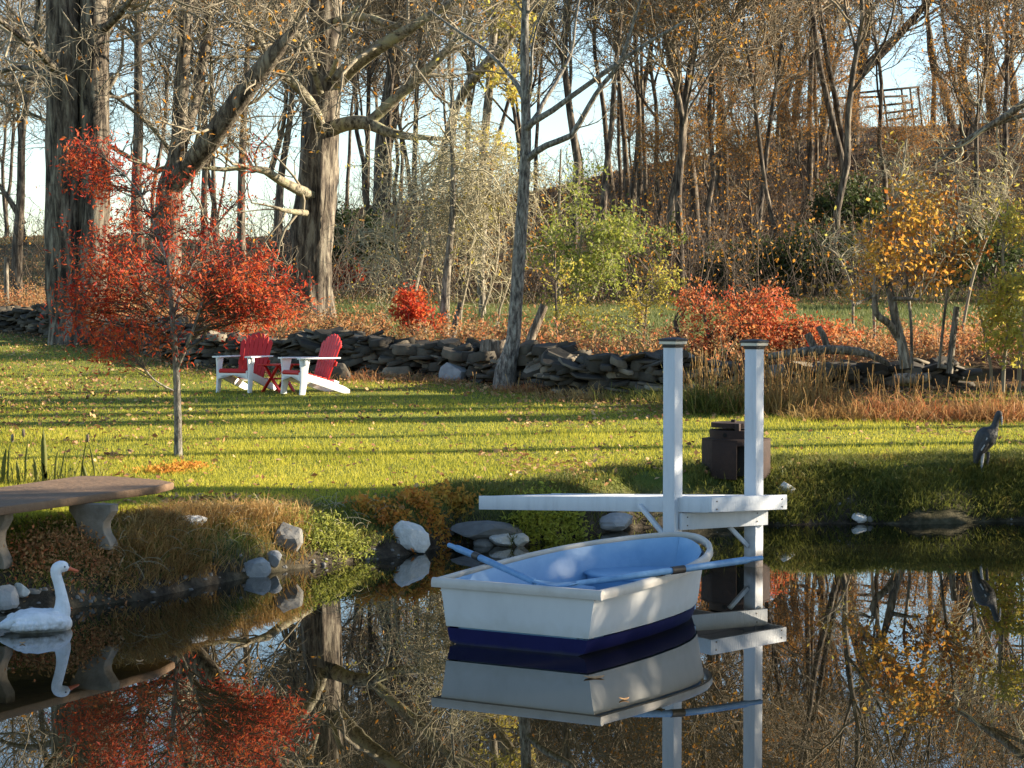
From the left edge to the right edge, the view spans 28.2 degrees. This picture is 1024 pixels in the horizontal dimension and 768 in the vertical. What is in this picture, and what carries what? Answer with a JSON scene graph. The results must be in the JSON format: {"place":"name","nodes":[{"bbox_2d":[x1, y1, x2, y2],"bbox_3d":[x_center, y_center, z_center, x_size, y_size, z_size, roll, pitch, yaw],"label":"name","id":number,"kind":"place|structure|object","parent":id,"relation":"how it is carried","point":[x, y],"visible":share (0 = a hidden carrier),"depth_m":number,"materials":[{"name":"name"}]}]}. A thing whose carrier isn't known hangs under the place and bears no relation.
{"place":"outdoors","nodes":[
{"label":"outdoors","id":0,"kind":"place"},
{"bbox_2d":[0,522,1023,767],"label":"pond water","id":1,"kind":"structure","parent":0,"point":[854,646],"depth_m":12.30,"materials":[{"name":"black liquid"}]},
{"bbox_2d":[0,561,78,632],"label":"swan decoy","id":2,"kind":"object","parent":1,"relation":"on","point":[56,618],"visible":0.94,"depth_m":13.93,"materials":[{"name":"paint"}]},
{"bbox_2d":[431,532,712,655],"bbox_3d":[0.665,1.452,14.257,1.385,0.606,2.554,1,2,31],"label":"rowing boat","id":3,"kind":"object","parent":1,"relation":"on","point":[485,605],"visible":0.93,"depth_m":13.40,"materials":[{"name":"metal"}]},
{"bbox_2d":[447,543,595,589],"bbox_3d":[-0.012,1.230,13.703,0.195,0.169,1.644,-2,3,-37],"label":"oar","id":4,"kind":"object","parent":3,"relation":"on","point":[476,556],"visible":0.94,"depth_m":13.73,"materials":[{"name":"wood"}]},
{"bbox_2d":[540,555,762,586],"bbox_3d":[0.929,1.258,13.518,1.843,0.135,0.216,-1,2,-26],"label":"oar","id":5,"kind":"object","parent":3,"relation":"on","point":[672,570],"visible":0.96,"depth_m":13.44,"materials":[{"name":"wood"}]},
{"bbox_2d":[0,120,1023,611],"bbox_3d":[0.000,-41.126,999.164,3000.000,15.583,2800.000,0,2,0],"label":"ground","id":6,"kind":"structure","parent":0,"point":[908,518],"depth_m":26.18,"materials":[{"name":"plant"}]},
{"bbox_2d":[0,0,45,236],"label":"woodland tree","id":7,"kind":"object","parent":6,"relation":"on","point":[3,180],"visible":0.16,"depth_m":132.44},
{"bbox_2d":[0,0,45,244],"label":"woodland tree","id":8,"kind":"object","parent":6,"relation":"on","point":[11,50],"visible":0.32,"depth_m":103.54,"materials":[{"name":"plant"}]},
{"bbox_2d":[0,428,123,483],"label":"dry reeds","id":9,"kind":"object","parent":6,"relation":"on","point":[34,467],"visible":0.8,"depth_m":20.09,"materials":[{"name":"green plant"}]},
{"bbox_2d":[0,514,146,608],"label":"orange groundcover","id":10,"kind":"object","parent":6,"relation":"on","point":[77,547],"visible":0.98,"depth_m":15.34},
{"bbox_2d":[0,0,146,298],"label":"woodland tree","id":11,"kind":"object","parent":6,"relation":"on","point":[18,208],"visible":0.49,"depth_m":61.74,"materials":[{"name":"brown wood"}]},
{"bbox_2d":[0,476,173,568],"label":"stone bench","id":12,"kind":"object","parent":6,"relation":"on","point":[78,495],"visible":0.91,"depth_m":15.63,"materials":[{"name":"stone"}]},
{"bbox_2d":[0,0,273,344],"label":"twin trunk tree","id":13,"kind":"object","parent":6,"relation":"on","point":[80,79],"visible":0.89,"depth_m":43.56,"materials":[{"name":"brown plant"}]},
{"bbox_2d":[114,10,194,159],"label":"woodland tree","id":14,"kind":"object","parent":6,"relation":"on","point":[159,110],"visible":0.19,"depth_m":149.06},
{"bbox_2d":[109,0,203,297],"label":"woodland tree","id":15,"kind":"object","parent":6,"relation":"on","point":[138,145],"visible":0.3,"depth_m":61.65,"materials":[{"name":"brown wood"}]},
{"bbox_2d":[113,0,239,243],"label":"woodland tree","id":16,"kind":"object","parent":6,"relation":"on","point":[161,145],"visible":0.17,"depth_m":111.33,"materials":[{"name":"plant"}]},
{"bbox_2d":[36,116,324,456],"bbox_3d":[-3.667,-1.025,22.363,3.244,3.848,2.178,0,2,0],"label":"red sapling","id":17,"kind":"object","parent":6,"relation":"on","point":[217,303],"visible":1,"depth_m":22.31,"materials":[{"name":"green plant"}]},
{"bbox_2d":[111,0,265,253],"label":"woodland tree","id":18,"kind":"object","parent":6,"relation":"on","point":[209,175],"visible":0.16,"depth_m":90.64,"materials":[{"name":"plant"}]},
{"bbox_2d":[104,487,325,596],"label":"dry grass","id":19,"kind":"structure","parent":6,"relation":"on","point":[199,508],"depth_m":16.37,"materials":[{"name":"plant"}]},
{"bbox_2d":[153,0,300,303],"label":"woodland tree","id":20,"kind":"object","parent":6,"relation":"on","point":[241,228],"visible":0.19,"depth_m":59.76,"materials":[{"name":"brown wood"}]},
{"bbox_2d":[0,477,471,594],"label":"bank grass","id":21,"kind":"structure","parent":6,"relation":"on","point":[393,496],"depth_m":16.93,"materials":[{"name":"plant"}]},
{"bbox_2d":[88,491,388,578],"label":"dry stalks","id":22,"kind":"object","parent":6,"relation":"on","point":[231,528],"visible":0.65,"depth_m":16.94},
{"bbox_2d":[212,332,275,392],"bbox_3d":[-4.087,-0.338,31.506,0.716,0.915,0.902,1,2,24],"label":"lawn chair","id":23,"kind":"object","parent":6,"relation":"on","point":[253,353],"visible":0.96,"depth_m":31.59,"materials":[{"name":"red wood"}]},
{"bbox_2d":[120,0,372,315],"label":"leaning tree","id":24,"kind":"object","parent":6,"relation":"on","point":[201,151],"visible":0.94,"depth_m":43.89,"materials":[{"name":"brown plant"}]},
{"bbox_2d":[0,0,564,320],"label":"shagbark tree","id":25,"kind":"object","parent":6,"relation":"on","point":[314,187],"visible":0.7,"depth_m":47.33,"materials":[{"name":"brown plant"}]},
{"bbox_2d":[208,0,379,294],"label":"woodland tree","id":26,"kind":"object","parent":6,"relation":"on","point":[287,129],"visible":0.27,"depth_m":65.69,"materials":[{"name":"brown wood"}]},
{"bbox_2d":[278,334,349,394],"bbox_3d":[-2.989,-0.308,31.022,0.902,0.915,0.716,-2,3,-36],"label":"lawn chair","id":27,"kind":"object","parent":6,"relation":"on","point":[331,346],"visible":1,"depth_m":30.99,"materials":[{"name":"red wood"}]},
{"bbox_2d":[276,500,380,564],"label":"green weeds","id":28,"kind":"object","parent":6,"relation":"on","point":[346,541],"visible":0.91,"depth_m":17.84,"materials":[{"name":"green plant"}]},
{"bbox_2d":[308,0,417,218],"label":"woodland tree","id":29,"kind":"object","parent":6,"relation":"on","point":[367,137],"visible":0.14,"depth_m":89.12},
{"bbox_2d":[332,201,409,273],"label":"dark shrub","id":30,"kind":"object","parent":6,"relation":"on","point":[348,218],"visible":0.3,"depth_m":65.41,"materials":[{"name":"green plant"}]},
{"bbox_2d":[345,0,439,278],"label":"woodland tree","id":31,"kind":"object","parent":6,"relation":"on","point":[379,140],"visible":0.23,"depth_m":74.53,"materials":[{"name":"brown wood"}]},
{"bbox_2d":[304,0,483,284],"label":"woodland tree","id":32,"kind":"object","parent":6,"relation":"on","point":[394,5],"visible":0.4,"depth_m":72.45,"materials":[{"name":"brown wood"}]},
{"bbox_2d":[392,520,429,552],"bbox_3d":[-0.917,1.379,18.404,0.365,0.306,0.207,0,2,0],"label":"rock","id":33,"kind":"object","parent":6,"relation":"on","point":[415,536],"visible":0.95,"depth_m":18.34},
{"bbox_2d":[343,474,485,553],"bbox_3d":[-0.826,1.322,18.977,1.020,0.874,1.815,2,3,38],"label":"orange groundcover","id":34,"kind":"object","parent":6,"relation":"on","point":[417,494],"visible":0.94,"depth_m":18.95,"materials":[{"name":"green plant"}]},
{"bbox_2d":[385,280,449,337],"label":"red bush","id":35,"kind":"object","parent":6,"relation":"on","point":[408,303],"visible":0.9,"depth_m":38.78,"materials":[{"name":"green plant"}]},
{"bbox_2d":[322,100,575,335],"bbox_3d":[-1.186,-3.272,40.870,4.955,4.883,4.056,-1,2,-24],"label":"vine thicket","id":36,"kind":"object","parent":6,"relation":"on","point":[469,193],"visible":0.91,"depth_m":40.68,"materials":[{"name":"yellow plant"}]},
{"bbox_2d":[387,52,511,338],"bbox_3d":[-1.204,-3.586,39.958,2.412,5.916,2.425,0,2,0],"label":"vine sapling","id":37,"kind":"object","parent":6,"relation":"on","point":[445,294],"visible":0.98,"depth_m":39.84,"materials":[{"name":"grey plant"}]},
{"bbox_2d":[397,0,531,296],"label":"woodland tree","id":38,"kind":"object","parent":6,"relation":"on","point":[469,65],"visible":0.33,"depth_m":64.83,"materials":[{"name":"brown wood"}]},
{"bbox_2d":[450,520,522,539],"bbox_3d":[-0.235,1.374,19.140,0.697,0.185,0.407,0,2,0],"label":"rock","id":39,"kind":"object","parent":6,"relation":"on","point":[476,530],"visible":0.91,"depth_m":18.99,"materials":[{"name":"stone"}]},
{"bbox_2d":[411,0,563,314],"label":"vine tree","id":40,"kind":"object","parent":6,"relation":"on","point":[474,79],"visible":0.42,"depth_m":52.68,"materials":[{"name":"grey plant"}]},
{"bbox_2d":[0,303,982,396],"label":"stone wall","id":41,"kind":"structure","parent":6,"relation":"on","point":[567,365],"depth_m":33.26,"materials":[{"name":"stone"}]},
{"bbox_2d":[767,345,890,366],"bbox_3d":[4.865,-0.429,31.303,1.889,0.338,0.150,0,2,0],"label":"mossy log","id":42,"kind":"object","parent":41,"relation":"on","point":[821,350],"visible":0.86,"depth_m":31.25,"materials":[{"name":"wood"}]},
{"bbox_2d":[411,0,577,257],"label":"woodland tree","id":43,"kind":"object","parent":6,"relation":"on","point":[515,122],"visible":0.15,"depth_m":79.47,"materials":[{"name":"plant"}]},
{"bbox_2d":[0,276,1022,358],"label":"meadow grass","id":44,"kind":"structure","parent":6,"relation":"on","point":[859,313],"depth_m":52.95,"materials":[{"name":"plant"}]},
{"bbox_2d":[0,332,1023,541],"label":"lawn grass","id":45,"kind":"structure","parent":6,"relation":"on","point":[178,475],"depth_m":24.18,"materials":[{"name":"plant"}]},
{"bbox_2d":[0,71,1023,306],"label":"undergrowth","id":46,"kind":"object","parent":6,"relation":"on","point":[689,257],"visible":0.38,"depth_m":69.31,"materials":[{"name":"brown plant"}]},
{"bbox_2d":[0,269,1023,368],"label":"brambles","id":47,"kind":"object","parent":6,"relation":"on","point":[932,340],"visible":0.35,"depth_m":35.52,"materials":[{"name":"plant"}]},
{"bbox_2d":[0,330,1023,537],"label":"fallen leaves","id":48,"kind":"object","parent":6,"relation":"on","point":[555,464],"visible":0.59,"depth_m":27.78,"materials":[{"name":"brown plant"}]},
{"bbox_2d":[0,124,1023,306],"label":"leaf litter","id":49,"kind":"object","parent":6,"relation":"on","point":[822,297],"visible":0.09,"depth_m":70.43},
{"bbox_2d":[495,474,601,544],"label":"lime weeds","id":50,"kind":"object","parent":6,"relation":"on","point":[543,523],"visible":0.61,"depth_m":19.45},
{"bbox_2d":[415,0,685,388],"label":"slender tree","id":51,"kind":"object","parent":6,"relation":"on","point":[507,362],"visible":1,"depth_m":32.04,"materials":[{"name":"grey plant"}]},
{"bbox_2d":[520,0,588,222],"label":"woodland tree","id":52,"kind":"object","parent":6,"relation":"on","point":[538,104],"visible":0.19,"depth_m":94.57,"materials":[{"name":"plant"}]},
{"bbox_2d":[464,0,645,296],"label":"woodland tree","id":53,"kind":"object","parent":6,"relation":"on","point":[567,80],"visible":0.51,"depth_m":66.53,"materials":[{"name":"brown wood"}]},
{"bbox_2d":[443,453,743,546],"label":"bank weeds","id":54,"kind":"object","parent":6,"relation":"on","point":[558,479],"visible":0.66,"depth_m":20.41,"materials":[{"name":"green plant"}]},
{"bbox_2d":[525,147,667,303],"bbox_3d":[2.056,-4.061,52.034,3.800,4.031,3.652,0,2,0],"label":"green bush","id":55,"kind":"object","parent":6,"relation":"on","point":[608,233],"visible":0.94,"depth_m":51.70,"materials":[{"name":"green plant"}]},
{"bbox_2d":[553,0,656,211],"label":"woodland tree","id":56,"kind":"object","parent":6,"relation":"on","point":[619,146],"visible":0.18,"depth_m":93.88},
{"bbox_2d":[535,251,690,343],"bbox_3d":[1.818,-1.473,37.012,2.806,1.899,1.574,0,2,0],"label":"yellow bush","id":57,"kind":"object","parent":6,"relation":"on","point":[658,281],"visible":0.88,"depth_m":36.95,"materials":[{"name":"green plant"}]},
{"bbox_2d":[576,0,652,284],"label":"woodland tree","id":58,"kind":"object","parent":6,"relation":"on","point":[604,195],"visible":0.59,"depth_m":71.71,"materials":[{"name":"brown wood"}]},
{"bbox_2d":[551,0,689,251],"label":"woodland tree","id":59,"kind":"object","parent":6,"relation":"on","point":[638,110],"visible":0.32,"depth_m":77.76,"materials":[{"name":"plant"}]},
{"bbox_2d":[599,69,664,173],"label":"woodland tree","id":60,"kind":"object","parent":6,"relation":"on","point":[627,110],"visible":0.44,"depth_m":95.03,"materials":[{"name":"plant"}]},
{"bbox_2d":[479,337,786,566],"bbox_3d":[0.986,1.062,17.929,2.780,2.967,0.964,2,3,42],"label":"dock","id":61,"kind":"object","parent":6,"relation":"on","point":[750,507],"visible":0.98,"depth_m":17.32,"materials":[{"name":"white paint"}]},
{"bbox_2d":[552,0,726,258],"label":"woodland tree","id":62,"kind":"object","parent":6,"relation":"on","point":[652,81],"visible":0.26,"depth_m":75.93,"materials":[{"name":"plant"}]},
{"bbox_2d":[612,210,687,282],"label":"green bush","id":63,"kind":"object","parent":6,"relation":"on","point":[672,233],"visible":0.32,"depth_m":67.73,"materials":[{"name":"green plant"}]},
{"bbox_2d":[589,0,730,251],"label":"woodland tree","id":64,"kind":"object","parent":6,"relation":"on","point":[693,193],"visible":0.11,"depth_m":79.91,"materials":[{"name":"plant"}]},
{"bbox_2d":[600,80,735,271],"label":"woodland tree","id":65,"kind":"object","parent":6,"relation":"on","point":[673,145],"visible":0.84,"depth_m":73.27,"materials":[{"name":"plant"}]},
{"bbox_2d":[559,0,808,291],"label":"woodland tree","id":66,"kind":"object","parent":6,"relation":"on","point":[675,74],"visible":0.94,"depth_m":67.05,"materials":[{"name":"brown wood"}]},
{"bbox_2d":[594,0,795,289],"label":"woodland tree","id":67,"kind":"object","parent":6,"relation":"on","point":[671,200],"visible":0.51,"depth_m":69.62,"materials":[{"name":"brown wood"}]},
{"bbox_2d":[628,50,785,240],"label":"woodland tree","id":68,"kind":"object","parent":6,"relation":"on","point":[702,103],"visible":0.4,"depth_m":81.42,"materials":[{"name":"plant"}]},
{"bbox_2d":[645,0,774,261],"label":"woodland tree","id":69,"kind":"object","parent":6,"relation":"on","point":[711,184],"visible":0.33,"depth_m":76.72,"materials":[{"name":"plant"}]},
{"bbox_2d":[613,347,810,415],"bbox_3d":[2.876,-0.034,28.096,3.018,0.962,2.282,0,2,0],"label":"grass tussock","id":70,"kind":"object","parent":6,"relation":"on","point":[703,402],"depth_m":27.91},
{"bbox_2d":[702,419,770,479],"bbox_3d":[2.349,0.673,21.387,0.665,0.605,0.670,1,2,27],"label":"fire pit","id":71,"kind":"object","parent":6,"relation":"on","point":[723,444],"visible":0.74,"depth_m":21.14,"materials":[{"name":"metal"}]},
{"bbox_2d":[690,229,806,295],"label":"dark shrub","id":72,"kind":"object","parent":6,"relation":"on","point":[766,260],"visible":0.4,"depth_m":65.50,"materials":[{"name":"green plant"}]},
{"bbox_2d":[682,0,816,262],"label":"woodland tree","id":73,"kind":"object","parent":6,"relation":"on","point":[752,81],"visible":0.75,"depth_m":72.13,"materials":[{"name":"plant"}]},
{"bbox_2d":[713,86,794,246],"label":"woodland tree","id":74,"kind":"object","parent":6,"relation":"on","point":[747,145],"visible":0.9,"depth_m":77.20,"materials":[{"name":"plant"}]},
{"bbox_2d":[695,21,818,140],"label":"woodland tree","id":75,"kind":"object","parent":6,"relation":"on","point":[758,83],"visible":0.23,"depth_m":91.41,"materials":[{"name":"plant"}]},
{"bbox_2d":[700,0,814,224],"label":"woodland tree","id":76,"kind":"object","parent":6,"relation":"on","point":[718,179],"visible":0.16,"depth_m":85.74,"materials":[{"name":"plant"}]},
{"bbox_2d":[663,272,863,359],"bbox_3d":[4.283,-1.068,33.911,3.536,1.670,2.371,0,2,0],"label":"red bush","id":77,"kind":"object","parent":6,"relation":"on","point":[763,324],"visible":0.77,"depth_m":33.83,"materials":[{"name":"plant"}]},
{"bbox_2d":[715,0,856,242],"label":"woodland tree","id":78,"kind":"object","parent":6,"relation":"on","point":[778,79],"visible":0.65,"depth_m":76.46,"materials":[{"name":"plant"}]},
{"bbox_2d":[662,345,912,415],"bbox_3d":[3.983,-0.044,28.192,3.549,0.987,2.554,1,2,21],"label":"grass tussock","id":79,"kind":"object","parent":6,"relation":"on","point":[809,390],"depth_m":27.97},
{"bbox_2d":[753,62,855,217],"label":"woodland tree","id":80,"kind":"object","parent":6,"relation":"on","point":[794,115],"visible":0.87,"depth_m":85.28,"materials":[{"name":"plant"}]},
{"bbox_2d":[781,0,849,179],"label":"woodland tree","id":81,"kind":"object","parent":6,"relation":"on","point":[836,106],"visible":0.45,"depth_m":86.06,"materials":[{"name":"brown wood"}]},
{"bbox_2d":[765,215,868,295],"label":"dark shrub","id":82,"kind":"object","parent":6,"relation":"on","point":[804,258],"visible":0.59,"depth_m":65.47,"materials":[{"name":"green plant"}]},
{"bbox_2d":[779,0,867,211],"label":"woodland tree","id":83,"kind":"object","parent":6,"relation":"on","point":[810,151],"visible":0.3,"depth_m":87.49,"materials":[{"name":"plant"}]},
{"bbox_2d":[764,394,895,423],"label":"grass tussock","id":84,"kind":"object","parent":6,"relation":"on","point":[834,414],"depth_m":27.01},
{"bbox_2d":[792,18,868,167],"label":"woodland tree","id":85,"kind":"object","parent":6,"relation":"on","point":[841,67],"visible":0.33,"depth_m":96.87,"materials":[{"name":"plant"}]},
{"bbox_2d":[808,1,859,244],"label":"woodland tree","id":86,"kind":"object","parent":6,"relation":"on","point":[835,132],"visible":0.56,"depth_m":79.58,"materials":[{"name":"brown wood"}]},
{"bbox_2d":[802,167,889,236],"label":"dark shrub","id":87,"kind":"object","parent":6,"relation":"on","point":[852,195],"visible":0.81,"depth_m":71.33,"materials":[{"name":"green plant"}]},
{"bbox_2d":[792,0,913,159],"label":"woodland tree","id":88,"kind":"object","parent":6,"relation":"on","point":[824,138],"visible":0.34,"depth_m":99.88,"materials":[{"name":"plant"}]},
{"bbox_2d":[813,76,899,185],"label":"woodland tree","id":89,"kind":"object","parent":6,"relation":"on","point":[853,126],"visible":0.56,"depth_m":91.51,"materials":[{"name":"plant"}]},
{"bbox_2d":[778,0,936,286],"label":"woodland tree","id":90,"kind":"object","parent":6,"relation":"on","point":[853,86],"visible":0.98,"depth_m":67.26,"materials":[{"name":"brown wood"}]},
{"bbox_2d":[729,443,1023,524],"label":"bank weeds","id":91,"kind":"object","parent":6,"relation":"on","point":[960,460],"visible":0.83,"depth_m":21.34,"materials":[{"name":"green plant"}]},
{"bbox_2d":[824,0,941,219],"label":"woodland tree","id":92,"kind":"object","parent":6,"relation":"on","point":[879,70],"visible":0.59,"depth_m":83.66,"materials":[{"name":"plant"}]},
{"bbox_2d":[778,364,1009,424],"bbox_3d":[4.974,0.123,27.463,4.061,0.779,2.773,0,2,0],"label":"grass tussock","id":93,"kind":"object","parent":6,"relation":"on","point":[886,407],"depth_m":27.25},
{"bbox_2d":[836,0,966,144],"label":"woodland tree","id":94,"kind":"object","parent":6,"relation":"on","point":[885,52],"visible":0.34,"depth_m":105.23,"materials":[{"name":"plant"}]},
{"bbox_2d":[858,94,952,225],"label":"woodland tree","id":95,"kind":"object","parent":6,"relation":"on","point":[897,129],"visible":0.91,"depth_m":83.35,"materials":[{"name":"plant"}]},
{"bbox_2d":[812,154,999,368],"bbox_3d":[6.022,-1.835,30.416,3.132,3.235,1.627,-1,2,-19],"label":"orange tree","id":96,"kind":"object","parent":6,"relation":"on","point":[893,325],"visible":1,"depth_m":30.42,"materials":[{"name":"grey plant"}]},
{"bbox_2d":[808,127,1023,350],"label":"bare bush","id":97,"kind":"object","parent":6,"relation":"on","point":[1005,190],"visible":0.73,"depth_m":35.96,"materials":[{"name":"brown plant"}]},
{"bbox_2d":[901,60,976,165],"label":"woodland tree","id":98,"kind":"object","parent":6,"relation":"on","point":[941,103],"visible":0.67,"depth_m":95.51,"materials":[{"name":"plant"}]},
{"bbox_2d":[892,370,1023,424],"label":"grass tussock","id":99,"kind":"object","parent":6,"relation":"on","point":[1012,410],"depth_m":27.03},
{"bbox_2d":[898,0,1023,226],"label":"woodland tree","id":100,"kind":"object","parent":6,"relation":"on","point":[966,61],"visible":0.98,"depth_m":77.88,"materials":[{"name":"plant"}]},
{"bbox_2d":[916,42,1023,186],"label":"overhanging tree","id":101,"kind":"object","parent":6,"relation":"on","point":[1004,118],"visible":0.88,"depth_m":37.50,"materials":[{"name":"grey plant"}]},
{"bbox_2d":[924,205,1023,296],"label":"dark shrub","id":102,"kind":"object","parent":6,"relation":"on","point":[997,253],"visible":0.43,"depth_m":57.53,"materials":[{"name":"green plant"}]},
{"bbox_2d":[924,0,1023,206],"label":"woodland tree","id":103,"kind":"object","parent":6,"relation":"on","point":[1007,60],"visible":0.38,"depth_m":86.21,"materials":[{"name":"plant"}]},
{"bbox_2d":[947,54,1023,194],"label":"woodland tree","id":104,"kind":"object","parent":6,"relation":"on","point":[994,101],"visible":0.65,"depth_m":87.36,"materials":[{"name":"plant"}]},
{"bbox_2d":[973,411,1002,469],"bbox_3d":[5.043,0.657,21.689,0.275,0.752,0.231,-1,2,-25],"label":"heron statue","id":105,"kind":"object","parent":6,"relation":"on","point":[985,439],"visible":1,"depth_m":21.62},
{"bbox_2d":[967,196,1023,392],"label":"yellow bush","id":106,"kind":"object","parent":6,"relation":"on","point":[1010,332],"visible":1,"depth_m":30.77,"materials":[{"name":"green plant"}]},
{"bbox_2d":[0,0,1023,239],"label":"sky","id":107,"kind":"structure","parent":0,"point":[555,125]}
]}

